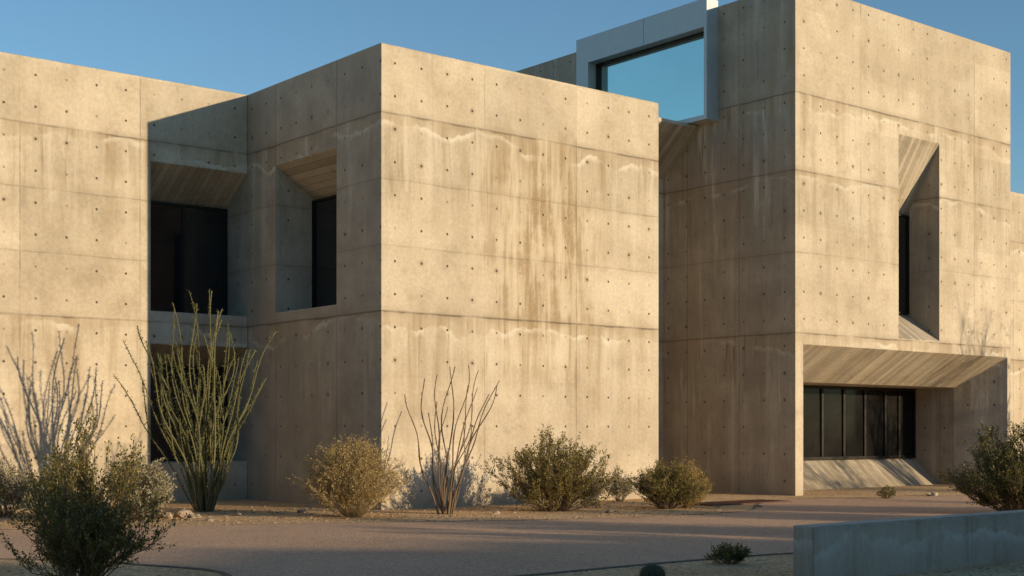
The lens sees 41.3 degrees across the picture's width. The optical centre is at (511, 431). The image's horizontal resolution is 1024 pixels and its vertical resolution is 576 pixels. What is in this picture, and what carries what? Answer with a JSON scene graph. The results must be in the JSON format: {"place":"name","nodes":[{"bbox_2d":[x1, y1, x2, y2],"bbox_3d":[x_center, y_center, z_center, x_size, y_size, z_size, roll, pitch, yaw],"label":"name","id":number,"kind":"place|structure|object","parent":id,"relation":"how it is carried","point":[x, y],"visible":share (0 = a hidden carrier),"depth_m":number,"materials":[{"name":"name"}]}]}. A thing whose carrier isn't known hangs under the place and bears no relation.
{"place":"outdoors","nodes":[
{"label":"outdoors","id":0,"kind":"place"},
{"bbox_2d":[0,496,1011,575],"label":"path","id":1,"kind":"structure","parent":0,"point":[472,548],"depth_m":19.66,"materials":[{"name":"beige concrete"}]},
{"bbox_2d":[695,499,791,505],"bbox_3d":[4.996,1.581,30.198,2.630,0.025,0.960,0,0,-39],"label":"gravel bed","id":2,"kind":"object","parent":1,"relation":"on","point":[732,502],"visible":0.91,"depth_m":30.01,"materials":[{"name":"gravel"}]},
{"bbox_2d":[0,484,1023,575],"bbox_3d":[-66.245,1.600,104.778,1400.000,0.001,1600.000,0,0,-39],"label":"ground","id":3,"kind":"structure","parent":0,"point":[775,565],"depth_m":25.21,"materials":[{"name":"brown soil"}]},
{"bbox_2d":[0,456,41,516],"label":"sage shrub","id":4,"kind":"object","parent":3,"relation":"on","point":[15,490],"visible":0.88,"depth_m":25.27,"materials":[{"name":"green plant"}]},
{"bbox_2d":[19,449,106,516],"bbox_3d":[-7.904,0.994,24.084,1.604,1.379,1.435,0,0,-39],"label":"sage shrub","id":5,"kind":"object","parent":3,"relation":"on","point":[46,468],"visible":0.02,"depth_m":23.84,"materials":[{"name":"green plant"}]},
{"bbox_2d":[0,403,189,575],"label":"creosote shrub","id":6,"kind":"object","parent":3,"relation":"on","point":[96,540],"visible":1,"depth_m":13.79,"materials":[{"name":"green plant"}]},
{"bbox_2d":[8,567,196,575],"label":"gravel","id":7,"kind":"structure","parent":3,"relation":"on","point":[109,569],"depth_m":15.56,"materials":[{"name":"gravel"}]},
{"bbox_2d":[0,558,231,575],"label":"kerb","id":8,"kind":"structure","parent":3,"relation":"on","point":[217,571],"depth_m":15.94,"materials":[{"name":"dark concrete"}]},
{"bbox_2d":[102,450,176,520],"bbox_3d":[-6.700,1.000,24.472,1.312,1.350,1.666,0,0,-13],"label":"sage shrub","id":9,"kind":"object","parent":3,"relation":"on","point":[151,482],"visible":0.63,"depth_m":24.24,"materials":[{"name":"green plant"}]},
{"bbox_2d":[155,512,172,518],"bbox_3d":[-6.397,1.564,25.003,0.380,0.164,0.239,0,0,26],"label":"rock","id":10,"kind":"object","parent":3,"relation":"on","point":[168,515],"visible":0.59,"depth_m":24.91,"materials":[{"name":"beige stone"}]},
{"bbox_2d":[174,508,193,517],"bbox_3d":[-6.102,1.555,25.294,0.364,0.262,0.528,0,0,-7],"label":"rock","id":11,"kind":"object","parent":3,"relation":"on","point":[180,512],"visible":0.69,"depth_m":25.09,"materials":[{"name":"beige stone"}]},
{"bbox_2d":[189,514,201,517],"bbox_3d":[-5.842,1.577,25.102,0.233,0.110,0.163,0,0,-31],"label":"rock","id":12,"kind":"object","parent":3,"relation":"on","point":[194,516],"visible":0.88,"depth_m":25.05,"materials":[{"name":"beige stone"}]},
{"bbox_2d":[113,289,277,511],"bbox_3d":[-6.330,-0.626,27.202,2.988,4.581,3.025,0,0,-39],"label":"ocotillo","id":13,"kind":"object","parent":3,"relation":"on","point":[205,501],"visible":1,"depth_m":26.93,"materials":[{"name":"green plant"}]},
{"bbox_2d":[297,509,307,512],"bbox_3d":[-4.100,1.572,26.596,0.268,0.115,0.161,0,0,34],"label":"rock","id":14,"kind":"object","parent":3,"relation":"on","point":[303,510],"visible":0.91,"depth_m":26.54,"materials":[{"name":"grey stone"}]},
{"bbox_2d":[286,430,411,517],"bbox_3d":[-3.018,0.834,25.409,2.299,1.736,2.215,0,0,-2],"label":"dry shrub","id":15,"kind":"object","parent":3,"relation":"on","point":[347,481],"visible":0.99,"depth_m":25.07,"materials":[{"name":"beige plant"}]},
{"bbox_2d":[0,500,731,525],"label":"gravel","id":16,"kind":"structure","parent":3,"relation":"on","point":[391,515],"depth_m":26.38,"materials":[{"name":"beige gravel"}]},
{"bbox_2d":[404,365,499,513],"bbox_3d":[-1.048,0.189,26.338,1.797,2.946,1.681,0,0,18],"label":"ocotillo","id":17,"kind":"object","parent":3,"relation":"on","point":[442,497],"visible":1,"depth_m":26.23,"materials":[{"name":"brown plant"}]},
{"bbox_2d":[0,495,966,529],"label":"kerb","id":18,"kind":"structure","parent":3,"relation":"on","point":[754,507],"depth_m":24.26,"materials":[{"name":"concrete"}]},
{"bbox_2d":[0,0,1023,509],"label":"concrete building","id":19,"kind":"structure","parent":3,"relation":"on","point":[760,246],"depth_m":31.62,"materials":[{"name":"beige concrete"}]},
{"bbox_2d":[151,201,227,314],"bbox_3d":[-7.795,-4.020,31.929,2.406,2.632,0.088,0,0,-39],"label":"window","id":20,"kind":"structure","parent":19,"relation":"in","point":[189,243],"depth_m":32.07,"materials":[{"name":"black glass"}]},
{"bbox_2d":[151,366,227,460],"bbox_3d":[-7.795,-0.410,31.929,2.406,2.212,0.088,0,0,-39],"label":"window","id":21,"kind":"structure","parent":19,"relation":"in","point":[156,433],"depth_m":31.88,"materials":[{"name":"black glass"}]},
{"bbox_2d":[312,195,336,307],"bbox_3d":[-3.791,-4.025,30.539,0.088,2.642,2.572,0,0,-39],"label":"window","id":22,"kind":"structure","parent":19,"relation":"in","point":[324,210],"depth_m":31.17,"materials":[{"name":"black glass"}]},
{"bbox_2d":[899,214,908,314],"bbox_3d":[10.477,-4.700,37.843,1.892,2.792,0.088,0,0,-39],"label":"window","id":23,"kind":"structure","parent":19,"relation":"in","point":[903,219],"depth_m":38.31,"materials":[{"name":"black glass"}]},
{"bbox_2d":[474,422,636,511],"bbox_3d":[0.774,0.764,27.357,3.030,1.888,2.749,0,0,-39],"label":"creosote shrub","id":24,"kind":"object","parent":3,"relation":"on","point":[564,480],"visible":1,"depth_m":27.02,"materials":[{"name":"green plant"}]},
{"bbox_2d":[598,465,637,501],"bbox_3d":[2.495,1.195,31.086,0.929,0.924,0.771,0,0,36],"label":"sage shrub","id":25,"kind":"object","parent":3,"relation":"on","point":[626,492],"visible":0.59,"depth_m":30.96,"materials":[{"name":"green plant"}]},
{"bbox_2d":[638,562,666,575],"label":"barrel cactus","id":26,"kind":"object","parent":3,"relation":"on","point":[652,569],"visible":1,"depth_m":14.53,"materials":[{"name":"green plant"}]},
{"bbox_2d":[513,552,792,575],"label":"kerb","id":27,"kind":"structure","parent":3,"relation":"on","point":[568,571],"depth_m":16.02,"materials":[{"name":"dark concrete"}]},
{"bbox_2d":[626,457,712,508],"bbox_3d":[3.171,1.098,28.077,1.929,1.151,1.687,0,0,26],"label":"creosote shrub","id":28,"kind":"object","parent":3,"relation":"on","point":[657,488],"visible":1,"depth_m":27.85,"materials":[{"name":"green plant"}]},
{"bbox_2d":[668,458,715,507],"bbox_3d":[3.674,1.039,28.334,1.201,1.271,1.324,0,0,-39],"label":"desert shrub","id":29,"kind":"object","parent":3,"relation":"on","point":[695,475],"visible":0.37,"depth_m":28.22,"materials":[{"name":"green plant"}]},
{"bbox_2d":[703,539,751,563],"bbox_3d":[2.632,1.458,16.416,0.558,0.348,0.518,0,0,-39],"label":"desert shrub","id":30,"kind":"object","parent":3,"relation":"on","point":[728,554],"visible":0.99,"depth_m":16.34,"materials":[{"name":"green plant"}]},
{"bbox_2d":[500,559,1023,575],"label":"gravel","id":31,"kind":"structure","parent":3,"relation":"on","point":[743,565],"depth_m":15.65,"materials":[{"name":"brown gravel"}]},
{"bbox_2d":[752,492,957,495],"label":"gravel","id":32,"kind":"structure","parent":3,"relation":"on","point":[850,493],"depth_m":34.33,"materials":[{"name":"beige gravel"}]},
{"bbox_2d":[875,485,895,498],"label":"desert shrub","id":33,"kind":"object","parent":3,"relation":"on","point":[889,492],"visible":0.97,"depth_m":32.16,"materials":[{"name":"green plant"}]},
{"bbox_2d":[793,510,1023,575],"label":"concrete wall","id":34,"kind":"structure","parent":3,"relation":"on","point":[885,547],"depth_m":15.34,"materials":[{"name":"grey concrete"}]},
{"bbox_2d":[925,491,938,495],"bbox_3d":[10.397,1.571,33.620,0.269,0.172,0.315,0,0,32],"label":"rock","id":35,"kind":"object","parent":3,"relation":"on","point":[932,493],"visible":0.81,"depth_m":33.54,"materials":[{"name":"beige stone"}]},
{"bbox_2d":[936,419,1023,510],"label":"creosote shrub","id":36,"kind":"object","parent":3,"relation":"on","point":[1003,486],"visible":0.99,"depth_m":26.18,"materials":[{"name":"green plant"}]},
{"bbox_2d":[0,0,1023,193],"label":"sky","id":37,"kind":"structure","parent":0,"point":[246,47],"materials":[{"name":"blue"}]}
]}

